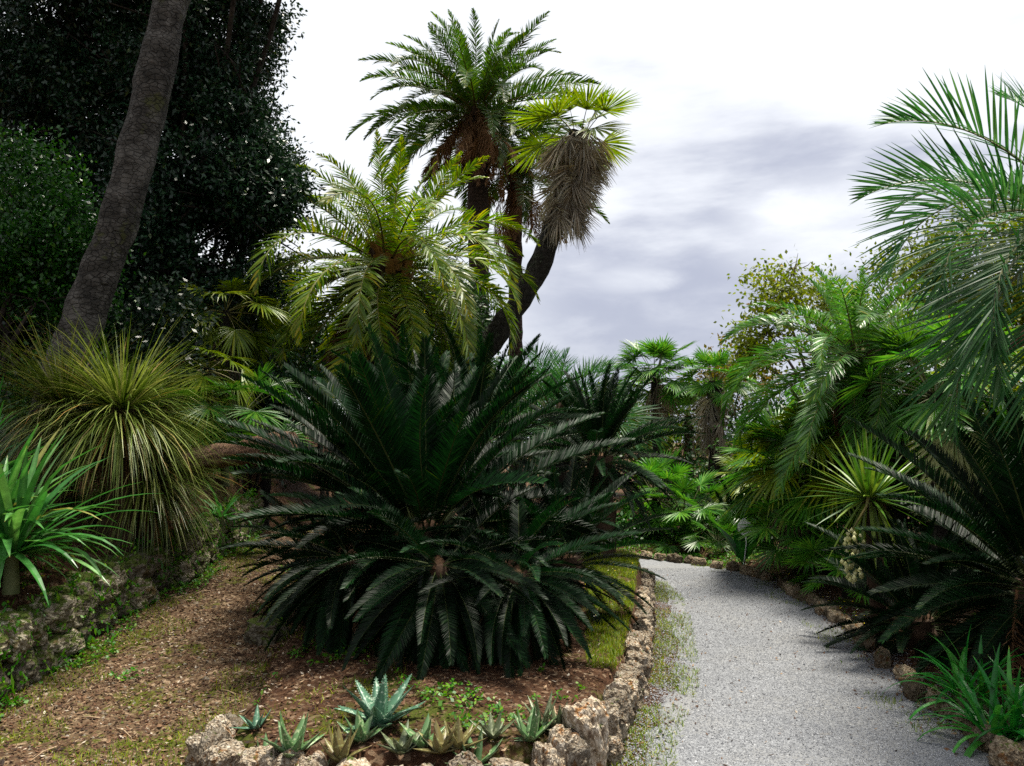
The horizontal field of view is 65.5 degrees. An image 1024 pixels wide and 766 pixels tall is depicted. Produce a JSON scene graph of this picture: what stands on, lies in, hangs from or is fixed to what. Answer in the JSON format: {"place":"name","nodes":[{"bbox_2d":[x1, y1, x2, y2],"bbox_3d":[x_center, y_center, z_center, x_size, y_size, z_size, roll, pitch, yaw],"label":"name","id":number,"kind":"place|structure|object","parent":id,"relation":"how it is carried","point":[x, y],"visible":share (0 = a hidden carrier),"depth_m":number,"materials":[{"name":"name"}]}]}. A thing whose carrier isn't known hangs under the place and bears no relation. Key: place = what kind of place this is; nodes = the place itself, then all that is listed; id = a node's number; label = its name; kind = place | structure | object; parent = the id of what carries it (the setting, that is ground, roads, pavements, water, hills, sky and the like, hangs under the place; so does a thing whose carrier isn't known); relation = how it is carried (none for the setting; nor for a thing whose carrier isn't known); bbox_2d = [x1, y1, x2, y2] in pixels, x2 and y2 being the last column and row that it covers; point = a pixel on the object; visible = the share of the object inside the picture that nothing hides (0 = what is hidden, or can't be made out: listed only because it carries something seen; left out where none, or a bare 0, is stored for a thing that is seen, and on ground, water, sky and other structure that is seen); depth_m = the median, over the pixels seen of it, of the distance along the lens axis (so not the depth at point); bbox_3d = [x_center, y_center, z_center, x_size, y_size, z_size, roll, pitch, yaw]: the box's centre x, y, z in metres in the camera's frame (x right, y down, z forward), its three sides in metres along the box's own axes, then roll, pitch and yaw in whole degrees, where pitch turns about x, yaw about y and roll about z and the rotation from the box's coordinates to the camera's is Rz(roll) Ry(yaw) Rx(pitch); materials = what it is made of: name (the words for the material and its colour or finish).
{"place":"outdoors","nodes":[
{"label":"outdoors","id":0,"kind":"place"},
{"bbox_2d":[0,527,318,765],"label":"dirt path","id":1,"kind":"structure","parent":0,"point":[105,706],"depth_m":4.87,"materials":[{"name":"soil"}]},
{"bbox_2d":[0,536,292,765],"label":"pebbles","id":2,"kind":"object","parent":1,"relation":"on","point":[204,678],"visible":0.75,"depth_m":4.88,"materials":[{"name":"gravel"}]},
{"bbox_2d":[31,544,582,760],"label":"twig litter","id":3,"kind":"object","parent":1,"relation":"on","point":[220,689],"visible":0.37,"depth_m":4.73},
{"bbox_2d":[0,326,1023,765],"bbox_3d":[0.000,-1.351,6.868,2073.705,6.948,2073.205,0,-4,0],"label":"ground","id":4,"kind":"structure","parent":0,"point":[372,754],"depth_m":4.58,"materials":[{"name":"soil"}]},
{"bbox_2d":[0,374,98,509],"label":"strap leaf plant","id":5,"kind":"object","parent":4,"relation":"on","point":[11,464],"visible":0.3,"depth_m":6.03,"materials":[{"name":"plant"}]},
{"bbox_2d":[0,114,146,459],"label":"climber bush","id":6,"kind":"object","parent":4,"relation":"on","point":[44,239],"visible":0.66,"depth_m":8.74,"materials":[{"name":"green plant"}]},
{"bbox_2d":[0,422,163,604],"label":"strap leaf plant","id":7,"kind":"object","parent":4,"relation":"on","point":[21,518],"visible":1,"depth_m":5.08,"materials":[{"name":"plant"}]},
{"bbox_2d":[0,310,173,508],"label":"grass tree","id":8,"kind":"object","parent":4,"relation":"on","point":[49,396],"visible":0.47,"depth_m":6.61,"materials":[{"name":"green plant"}]},
{"bbox_2d":[19,0,190,497],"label":"leaning palm","id":9,"kind":"object","parent":4,"relation":"on","point":[90,295],"visible":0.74,"depth_m":7.75,"materials":[{"name":"grey plant"}]},
{"bbox_2d":[1,307,241,552],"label":"grass tree","id":10,"kind":"object","parent":4,"relation":"on","point":[107,391],"visible":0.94,"depth_m":6.36,"materials":[{"name":"green plant"}]},
{"bbox_2d":[0,495,263,701],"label":"retaining wall","id":11,"kind":"structure","parent":4,"relation":"on","point":[68,609],"depth_m":5.75,"materials":[{"name":"stone"}]},
{"bbox_2d":[0,488,265,702],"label":"wall creeper","id":12,"kind":"object","parent":11,"relation":"attached to","point":[78,579],"depth_m":5.86,"materials":[{"name":"green plant"}]},
{"bbox_2d":[52,261,226,420],"bbox_3d":[-4.329,-0.263,9.390,1.957,2.429,1.721,3,-5,-35],"label":"bush","id":13,"kind":"object","parent":4,"relation":"on","point":[145,320],"visible":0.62,"depth_m":9.39,"materials":[{"name":"green plant"}]},
{"bbox_2d":[37,388,254,575],"bbox_3d":[-3.149,0.813,6.858,1.991,1.860,1.982,0,-4,0],"label":"grass tree","id":14,"kind":"object","parent":4,"relation":"on","point":[145,521],"visible":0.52,"depth_m":6.58,"materials":[{"name":"green plant"}]},
{"bbox_2d":[0,0,325,445],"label":"oak tree","id":15,"kind":"object","parent":4,"relation":"on","point":[201,184],"visible":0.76,"depth_m":11.14,"materials":[{"name":"green plant"}]},
{"bbox_2d":[0,0,331,429],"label":"oak tree","id":16,"kind":"object","parent":4,"relation":"on","point":[24,333],"visible":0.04,"depth_m":12.15,"materials":[{"name":"green plant"}]},
{"bbox_2d":[140,385,257,480],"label":"fan palm","id":17,"kind":"object","parent":4,"relation":"on","point":[211,420],"visible":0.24,"depth_m":8.83,"materials":[{"name":"green plant"}]},
{"bbox_2d":[142,345,268,439],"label":"fan palm","id":18,"kind":"object","parent":4,"relation":"on","point":[243,395],"visible":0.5,"depth_m":9.45,"materials":[{"name":"green plant"}]},
{"bbox_2d":[192,481,253,558],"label":"strap leaf plant","id":19,"kind":"object","parent":4,"relation":"on","point":[221,517],"visible":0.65,"depth_m":7.79,"materials":[{"name":"plant"}]},
{"bbox_2d":[159,277,294,428],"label":"fan palm","id":20,"kind":"object","parent":4,"relation":"on","point":[243,342],"visible":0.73,"depth_m":10.42,"materials":[{"name":"green plant"}]},
{"bbox_2d":[168,431,297,473],"bbox_3d":[-3.317,0.884,8.598,2.616,0.717,0.327,-2,-5,29],"label":"fallen log","id":21,"kind":"object","parent":4,"relation":"on","point":[224,450],"visible":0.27,"depth_m":8.33,"materials":[{"name":"wood"}]},
{"bbox_2d":[167,361,313,478],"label":"fan palm","id":22,"kind":"object","parent":4,"relation":"on","point":[252,414],"visible":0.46,"depth_m":8.99,"materials":[{"name":"green plant"}]},
{"bbox_2d":[162,337,338,496],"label":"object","id":23,"kind":"object","parent":4,"relation":"on","point":[276,401],"visible":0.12,"depth_m":10.66,"materials":[{"name":"green plant"}]},
{"bbox_2d":[230,704,271,729],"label":"aloe","id":24,"kind":"object","parent":4,"relation":"on","point":[257,722],"visible":1,"depth_m":3.79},
{"bbox_2d":[243,615,289,646],"bbox_3d":[-1.710,1.755,5.590,0.297,0.221,0.248,3,-1,16],"label":"boulder","id":25,"kind":"object","parent":4,"relation":"on","point":[257,633],"visible":0.68,"depth_m":5.50,"materials":[{"name":"stone"}]},
{"bbox_2d":[216,321,320,526],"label":"fan palm","id":26,"kind":"object","parent":4,"relation":"on","point":[266,486],"visible":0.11,"depth_m":11.37,"materials":[{"name":"green plant"}]},
{"bbox_2d":[247,232,324,496],"bbox_3d":[-4.050,-0.170,14.049,1.524,5.490,2.136,1,-4,-15],"label":"bush","id":27,"kind":"object","parent":4,"relation":"on","point":[318,444],"visible":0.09,"depth_m":14.50,"materials":[{"name":"green plant"}]},
{"bbox_2d":[258,710,325,757],"bbox_3d":[-0.972,1.558,3.511,0.251,0.203,0.330,0,-4,0],"label":"aloe","id":28,"kind":"object","parent":4,"relation":"on","point":[295,743],"visible":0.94,"depth_m":3.52,"materials":[{"name":"plant"}]},
{"bbox_2d":[217,479,389,626],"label":"cycad","id":29,"kind":"object","parent":4,"relation":"on","point":[269,498],"visible":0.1,"depth_m":6.22,"materials":[{"name":"green plant"}]},
{"bbox_2d":[220,492,467,655],"bbox_3d":[-1.083,1.383,5.315,1.539,1.239,1.467,-2,-5,26],"label":"cycad","id":30,"kind":"object","parent":4,"relation":"on","point":[326,586],"visible":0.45,"depth_m":5.12,"materials":[{"name":"green plant"}]},
{"bbox_2d":[319,723,369,762],"bbox_3d":[-0.733,1.582,3.522,0.231,0.162,0.196,0,-4,0],"label":"aloe","id":31,"kind":"object","parent":4,"relation":"on","point":[336,744],"visible":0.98,"depth_m":3.47,"materials":[{"name":"plant"}]},
{"bbox_2d":[337,708,389,742],"bbox_3d":[-0.671,1.559,3.637,0.221,0.146,0.199,2,-5,-26],"label":"aloe","id":32,"kind":"object","parent":4,"relation":"on","point":[363,734],"visible":0.9,"depth_m":3.62,"materials":[{"name":"plant"}]},
{"bbox_2d":[211,129,540,422],"bbox_3d":[-1.880,-0.558,12.060,4.518,6.174,4.958,-3,-5,36],"label":"date palm","id":33,"kind":"object","parent":4,"relation":"on","point":[390,267],"visible":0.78,"depth_m":11.50,"materials":[{"name":"green plant"}]},
{"bbox_2d":[334,673,425,730],"bbox_3d":[-0.633,1.517,3.786,0.439,0.245,0.428,0,-4,0],"label":"aloe","id":34,"kind":"object","parent":4,"relation":"on","point":[380,706],"visible":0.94,"depth_m":3.78,"materials":[{"name":"plant"}]},
{"bbox_2d":[213,357,559,559],"bbox_3d":[-0.926,0.758,6.724,2.666,2.117,2.785,0,-4,0],"label":"cycad","id":35,"kind":"object","parent":4,"relation":"on","point":[307,470],"visible":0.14,"depth_m":6.12,"materials":[{"name":"green plant"}]},
{"bbox_2d":[285,270,522,425],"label":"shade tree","id":36,"kind":"object","parent":4,"relation":"on","point":[478,303],"visible":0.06,"depth_m":15.13,"materials":[{"name":"green plant"}]},
{"bbox_2d":[377,719,430,755],"bbox_3d":[-0.470,1.579,3.513,0.232,0.114,0.249,0,-4,0],"label":"aloe","id":37,"kind":"object","parent":4,"relation":"on","point":[403,745],"visible":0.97,"depth_m":3.50,"materials":[{"name":"plant"}]},
{"bbox_2d":[305,323,516,518],"bbox_3d":[-1.084,0.673,8.612,2.302,2.449,2.266,0,-4,0],"label":"cycad","id":38,"kind":"object","parent":4,"relation":"on","point":[403,373],"visible":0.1,"depth_m":8.31,"materials":[{"name":"green plant"}]},
{"bbox_2d":[184,567,656,765],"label":"stone wall","id":39,"kind":"structure","parent":4,"relation":"on","point":[597,734],"depth_m":3.67,"materials":[{"name":"stone"}]},
{"bbox_2d":[399,713,444,747],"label":"aloe","id":40,"kind":"object","parent":4,"relation":"on","point":[425,731],"visible":0.82,"depth_m":3.57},
{"bbox_2d":[216,322,634,650],"bbox_3d":[-0.595,0.956,5.784,3.061,2.766,2.941,0,-4,0],"label":"cycad","id":41,"kind":"object","parent":4,"relation":"on","point":[401,464],"visible":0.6,"depth_m":5.52,"materials":[{"name":"green plant"}]},
{"bbox_2d":[303,486,563,683],"bbox_3d":[-0.453,1.339,5.002,1.579,1.345,1.741,0,-4,0],"label":"cycad","id":42,"kind":"object","parent":4,"relation":"on","point":[419,631],"visible":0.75,"depth_m":4.64,"materials":[{"name":"green plant"}]},
{"bbox_2d":[412,719,467,754],"bbox_3d":[-0.307,1.558,3.502,0.239,0.136,0.204,0,-4,0],"label":"aloe","id":43,"kind":"object","parent":4,"relation":"on","point":[437,747],"visible":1,"depth_m":3.47,"materials":[{"name":"plant"}]},
{"bbox_2d":[427,716,487,750],"bbox_3d":[-0.212,1.552,3.524,0.250,0.132,0.219,-2,-5,24],"label":"aloe","id":44,"kind":"object","parent":4,"relation":"on","point":[459,738],"visible":0.91,"depth_m":3.53,"materials":[{"name":"plant"}]},
{"bbox_2d":[446,728,502,765],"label":"aloe","id":45,"kind":"object","parent":4,"relation":"on","point":[478,751],"visible":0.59,"depth_m":3.50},
{"bbox_2d":[345,7,606,333],"bbox_3d":[-0.912,-3.061,20.219,6.319,12.168,6.303,3,-5,-37],"label":"date palm","id":46,"kind":"object","parent":4,"relation":"on","point":[477,125],"visible":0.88,"depth_m":19.90,"materials":[{"name":"green plant"}]},
{"bbox_2d":[0,523,978,765],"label":"grass","id":47,"kind":"structure","parent":4,"relation":"on","point":[619,641],"depth_m":5.23,"materials":[{"name":"plant"}]},
{"bbox_2d":[384,323,600,561],"bbox_3d":[-0.350,0.670,8.066,2.440,2.416,2.380,0,-4,0],"label":"cycad","id":48,"kind":"object","parent":4,"relation":"on","point":[482,354],"visible":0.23,"depth_m":7.86,"materials":[{"name":"green plant"}]},
{"bbox_2d":[469,710,516,739],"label":"aloe","id":49,"kind":"object","parent":4,"relation":"on","point":[493,730],"visible":1,"depth_m":3.64,"materials":[{"name":"plant"}]},
{"bbox_2d":[398,469,617,638],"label":"cycad","id":50,"kind":"object","parent":4,"relation":"on","point":[534,527],"visible":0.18,"depth_m":5.51,"materials":[{"name":"green plant"}]},
{"bbox_2d":[0,523,1023,765],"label":"leaf litter","id":51,"kind":"object","parent":4,"relation":"on","point":[73,744],"visible":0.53,"depth_m":4.68,"materials":[{"name":"plant"}]},
{"bbox_2d":[0,466,1023,741],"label":"ground cover","id":52,"kind":"object","parent":4,"relation":"on","point":[426,690],"visible":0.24,"depth_m":5.23,"materials":[{"name":"green plant"}]},
{"bbox_2d":[417,105,609,491],"bbox_3d":[0.172,-2.279,22.240,5.603,10.871,5.650,0,-4,0],"label":"date palm","id":53,"kind":"object","parent":4,"relation":"on","point":[518,195],"visible":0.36,"depth_m":22.09,"materials":[{"name":"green plant"}]},
{"bbox_2d":[396,487,641,678],"bbox_3d":[0.014,1.333,4.989,1.448,1.300,1.450,2,-5,-27],"label":"cycad","id":54,"kind":"object","parent":4,"relation":"on","point":[495,644],"visible":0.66,"depth_m":4.76,"materials":[{"name":"green plant"}]},
{"bbox_2d":[512,703,555,742],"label":"aloe","id":55,"kind":"object","parent":4,"relation":"on","point":[532,734],"visible":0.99,"depth_m":3.62,"materials":[{"name":"plant"}]},
{"bbox_2d":[521,691,567,730],"bbox_3d":[0.134,1.534,3.739,0.284,0.178,0.264,-1,-4,9],"label":"aloe","id":56,"kind":"object","parent":4,"relation":"on","point":[549,708],"visible":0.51,"depth_m":3.74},
{"bbox_2d":[451,77,639,377],"bbox_3d":[-0.055,-1.180,13.121,4.415,7.796,2.343,0,-4,0],"label":"fan palm","id":57,"kind":"object","parent":4,"relation":"on","point":[578,164],"visible":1,"depth_m":13.01,"materials":[{"name":"green plant"}]},
{"bbox_2d":[528,701,575,732],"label":"aloe","id":58,"kind":"object","parent":4,"relation":"on","point":[558,719],"visible":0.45,"depth_m":3.70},
{"bbox_2d":[451,444,674,625],"bbox_3d":[0.430,1.271,6.111,1.748,1.623,1.761,0,-4,0],"label":"cycad","id":59,"kind":"object","parent":4,"relation":"on","point":[575,559],"visible":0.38,"depth_m":6.00,"materials":[{"name":"green plant"}]},
{"bbox_2d":[491,351,640,498],"bbox_3d":[0.068,0.906,17.401,5.975,3.883,3.197,-3,-5,34],"label":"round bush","id":60,"kind":"object","parent":4,"relation":"on","point":[536,430],"visible":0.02,"depth_m":16.40,"materials":[{"name":"green plant"}]},
{"bbox_2d":[489,341,673,506],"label":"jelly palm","id":61,"kind":"object","parent":4,"relation":"on","point":[558,372],"visible":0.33,"depth_m":14.07,"materials":[{"name":"green plant"}]},
{"bbox_2d":[505,363,705,554],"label":"cycad","id":62,"kind":"object","parent":4,"relation":"on","point":[603,427],"visible":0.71,"depth_m":8.68,"materials":[{"name":"green plant"}]},
{"bbox_2d":[584,379,707,490],"bbox_3d":[3.337,1.553,21.219,4.803,3.818,3.362,-2,-5,27],"label":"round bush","id":63,"kind":"object","parent":4,"relation":"on","point":[669,442],"visible":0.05,"depth_m":20.66,"materials":[{"name":"green plant"}]},
{"bbox_2d":[611,333,702,493],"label":"fan palm","id":64,"kind":"object","parent":4,"relation":"on","point":[656,394],"visible":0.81,"depth_m":17.81,"materials":[{"name":"green plant"}]},
{"bbox_2d":[616,446,708,530],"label":"fan palm","id":65,"kind":"object","parent":4,"relation":"on","point":[656,465],"visible":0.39,"depth_m":12.37,"materials":[{"name":"green plant"}]},
{"bbox_2d":[562,497,772,547],"bbox_3d":[2.235,2.416,12.007,3.680,1.426,1.881,-1,-4,10],"label":"round bush","id":66,"kind":"object","parent":4,"relation":"on","point":[619,522],"visible":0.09,"depth_m":11.73,"materials":[{"name":"green plant"}]},
{"bbox_2d":[643,507,701,553],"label":"fan palm","id":67,"kind":"object","parent":4,"relation":"on","point":[674,523],"visible":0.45,"depth_m":11.36,"materials":[{"name":"green plant"}]},
{"bbox_2d":[633,470,736,553],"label":"fan palm","id":68,"kind":"object","parent":4,"relation":"on","point":[681,485],"visible":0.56,"depth_m":11.69,"materials":[{"name":"green plant"}]},
{"bbox_2d":[664,397,708,478],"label":"fan palm","id":69,"kind":"object","parent":4,"relation":"on","point":[686,427],"visible":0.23,"depth_m":18.70,"materials":[{"name":"green plant"}]},
{"bbox_2d":[614,382,788,510],"bbox_3d":[4.723,1.773,17.363,3.541,3.648,4.596,-4,-6,42],"label":"round bush","id":70,"kind":"object","parent":4,"relation":"on","point":[695,471],"visible":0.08,"depth_m":17.56,"materials":[{"name":"green plant"}]},
{"bbox_2d":[678,507,740,554],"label":"fan palm","id":71,"kind":"object","parent":4,"relation":"on","point":[714,521],"visible":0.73,"depth_m":11.07,"materials":[{"name":"green plant"}]},
{"bbox_2d":[674,344,762,515],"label":"fan palm","id":72,"kind":"object","parent":4,"relation":"on","point":[712,407],"visible":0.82,"depth_m":14.37,"materials":[{"name":"green plant"}]},
{"bbox_2d":[676,469,773,541],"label":"fan palm","id":73,"kind":"object","parent":4,"relation":"on","point":[730,497],"visible":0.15,"depth_m":11.75,"materials":[{"name":"green plant"}]},
{"bbox_2d":[677,333,786,433],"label":"rusty tree","id":74,"kind":"object","parent":4,"relation":"on","point":[717,375],"visible":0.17,"depth_m":18.61,"materials":[{"name":"green plant"}]},
{"bbox_2d":[716,518,761,564],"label":"peace lily","id":75,"kind":"object","parent":4,"relation":"on","point":[741,548],"visible":0.7,"depth_m":9.61,"materials":[{"name":"green plant"}]},
{"bbox_2d":[708,452,799,534],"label":"fan palm","id":76,"kind":"object","parent":4,"relation":"on","point":[724,496],"visible":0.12,"depth_m":12.32,"materials":[{"name":"green plant"}]},
{"bbox_2d":[714,404,862,578],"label":"fan palm","id":77,"kind":"object","parent":4,"relation":"on","point":[792,507],"visible":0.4,"depth_m":9.01,"materials":[{"name":"green plant"}]},
{"bbox_2d":[733,482,862,585],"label":"fan palm","id":78,"kind":"object","parent":4,"relation":"on","point":[760,525],"visible":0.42,"depth_m":8.64,"materials":[{"name":"green plant"}]},
{"bbox_2d":[710,245,904,395],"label":"pale tree","id":79,"kind":"object","parent":4,"relation":"on","point":[751,340],"visible":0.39,"depth_m":15.56,"materials":[{"name":"green plant"}]},
{"bbox_2d":[720,383,914,574],"bbox_3d":[3.635,1.110,9.107,2.075,2.285,1.892,1,-4,-16],"label":"fan palm","id":80,"kind":"object","parent":4,"relation":"on","point":[821,451],"visible":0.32,"depth_m":8.81,"materials":[{"name":"green plant"}]},
{"bbox_2d":[695,320,983,545],"bbox_3d":[5.110,0.994,12.101,5.600,4.056,3.248,-3,-5,39],"label":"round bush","id":81,"kind":"object","parent":4,"relation":"on","point":[776,405],"visible":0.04,"depth_m":13.06,"materials":[{"name":"green plant"}]},
{"bbox_2d":[781,525,900,604],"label":"fan palm","id":82,"kind":"object","parent":4,"relation":"on","point":[812,548],"visible":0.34,"depth_m":7.90,"materials":[{"name":"green plant"}]},
{"bbox_2d":[718,254,1011,568],"bbox_3d":[3.843,0.441,8.674,3.025,3.502,3.151,0,-4,0],"label":"date palm","id":83,"kind":"object","parent":4,"relation":"on","point":[860,314],"visible":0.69,"depth_m":8.42,"materials":[{"name":"green plant"}]},
{"bbox_2d":[791,422,948,636],"bbox_3d":[2.869,1.238,6.446,1.235,1.865,1.116,4,-6,-43],"label":"yucca","id":84,"kind":"object","parent":4,"relation":"on","point":[869,488],"visible":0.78,"depth_m":6.38,"materials":[{"name":"green plant"}]},
{"bbox_2d":[873,649,891,668],"bbox_3d":[2.649,1.987,5.697,0.125,0.149,0.199,11,-2,16],"label":"edging stone","id":85,"kind":"object","parent":4,"relation":"on","point":[882,658],"visible":0.85,"depth_m":5.63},
{"bbox_2d":[797,366,973,576],"bbox_3d":[4.176,0.983,8.535,2.010,2.394,1.917,0,-4,0],"label":"fan palm","id":86,"kind":"object","parent":4,"relation":"on","point":[902,516],"visible":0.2,"depth_m":8.37,"materials":[{"name":"green plant"}]},
{"bbox_2d":[892,664,918,680],"bbox_3d":[2.624,1.957,5.310,0.106,0.144,0.225,2,7,-4],"label":"edging stone","id":87,"kind":"object","parent":4,"relation":"on","point":[900,670],"visible":0.45,"depth_m":5.30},
{"bbox_2d":[802,516,1023,669],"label":"cycad","id":88,"kind":"object","parent":4,"relation":"on","point":[917,633],"visible":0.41,"depth_m":5.98,"materials":[{"name":"green plant"}]},
{"bbox_2d":[902,681,926,701],"bbox_3d":[2.504,1.934,4.957,0.116,0.149,0.175,10,-11,2],"label":"edging stone","id":89,"kind":"object","parent":4,"relation":"on","point":[912,691],"visible":0.75,"depth_m":4.91,"materials":[{"name":"stone"}]},
{"bbox_2d":[823,382,1023,675],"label":"cycad","id":90,"kind":"object","parent":4,"relation":"on","point":[1004,466],"visible":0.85,"depth_m":5.25,"materials":[{"name":"green plant"}]},
{"bbox_2d":[825,307,1023,574],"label":"fan palm","id":91,"kind":"object","parent":4,"relation":"on","point":[883,341],"visible":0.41,"depth_m":7.43,"materials":[{"name":"green plant"}]},
{"bbox_2d":[844,189,1023,441],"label":"pale tree","id":92,"kind":"object","parent":4,"relation":"on","point":[1019,322],"visible":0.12,"depth_m":12.56,"materials":[{"name":"green plant"}]},
{"bbox_2d":[848,69,1023,457],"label":"jelly palm","id":93,"kind":"object","parent":4,"relation":"on","point":[994,350],"visible":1,"depth_m":4.64,"materials":[{"name":"green plant"}]},
{"bbox_2d":[850,364,1023,589],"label":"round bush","id":94,"kind":"object","parent":4,"relation":"on","point":[913,524],"visible":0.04,"depth_m":8.76,"materials":[{"name":"green plant"}]},
{"bbox_2d":[932,699,956,720],"bbox_3d":[2.518,1.909,4.638,0.108,0.124,0.146,-2,-7,-6],"label":"edging stone","id":95,"kind":"object","parent":4,"relation":"on","point":[941,705],"visible":0.51,"depth_m":4.60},
{"bbox_2d":[887,626,1023,719],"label":"strap leaf plant","id":96,"kind":"object","parent":4,"relation":"on","point":[979,697],"visible":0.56,"depth_m":4.66,"materials":[{"name":"plant"}]},
{"bbox_2d":[901,392,1023,559],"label":"palm tree","id":97,"kind":"object","parent":4,"relation":"on","point":[994,413],"visible":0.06,"depth_m":7.64,"materials":[{"name":"green plant"}]},
{"bbox_2d":[906,644,1023,757],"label":"strap leaf plant","id":98,"kind":"object","parent":4,"relation":"on","point":[1012,729],"visible":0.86,"depth_m":4.21,"materials":[{"name":"plant"}]},
{"bbox_2d":[907,329,1023,558],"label":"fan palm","id":99,"kind":"object","parent":4,"relation":"on","point":[1012,367],"visible":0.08,"depth_m":8.67,"materials":[{"name":"green plant"}]},
{"bbox_2d":[968,724,994,752],"bbox_3d":[2.470,1.870,4.151,0.130,0.176,0.170,19,2,-16],"label":"edging stone","id":100,"kind":"object","parent":4,"relation":"on","point":[988,737],"visible":0.29,"depth_m":4.11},
{"bbox_2d":[987,735,1023,765],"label":"boulder","id":101,"kind":"object","parent":4,"relation":"on","point":[1004,751],"visible":1,"depth_m":3.85,"materials":[{"name":"stone"}]},
{"bbox_2d":[2,0,1023,442],"label":"sky","id":102,"kind":"structure","parent":0,"point":[750,127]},
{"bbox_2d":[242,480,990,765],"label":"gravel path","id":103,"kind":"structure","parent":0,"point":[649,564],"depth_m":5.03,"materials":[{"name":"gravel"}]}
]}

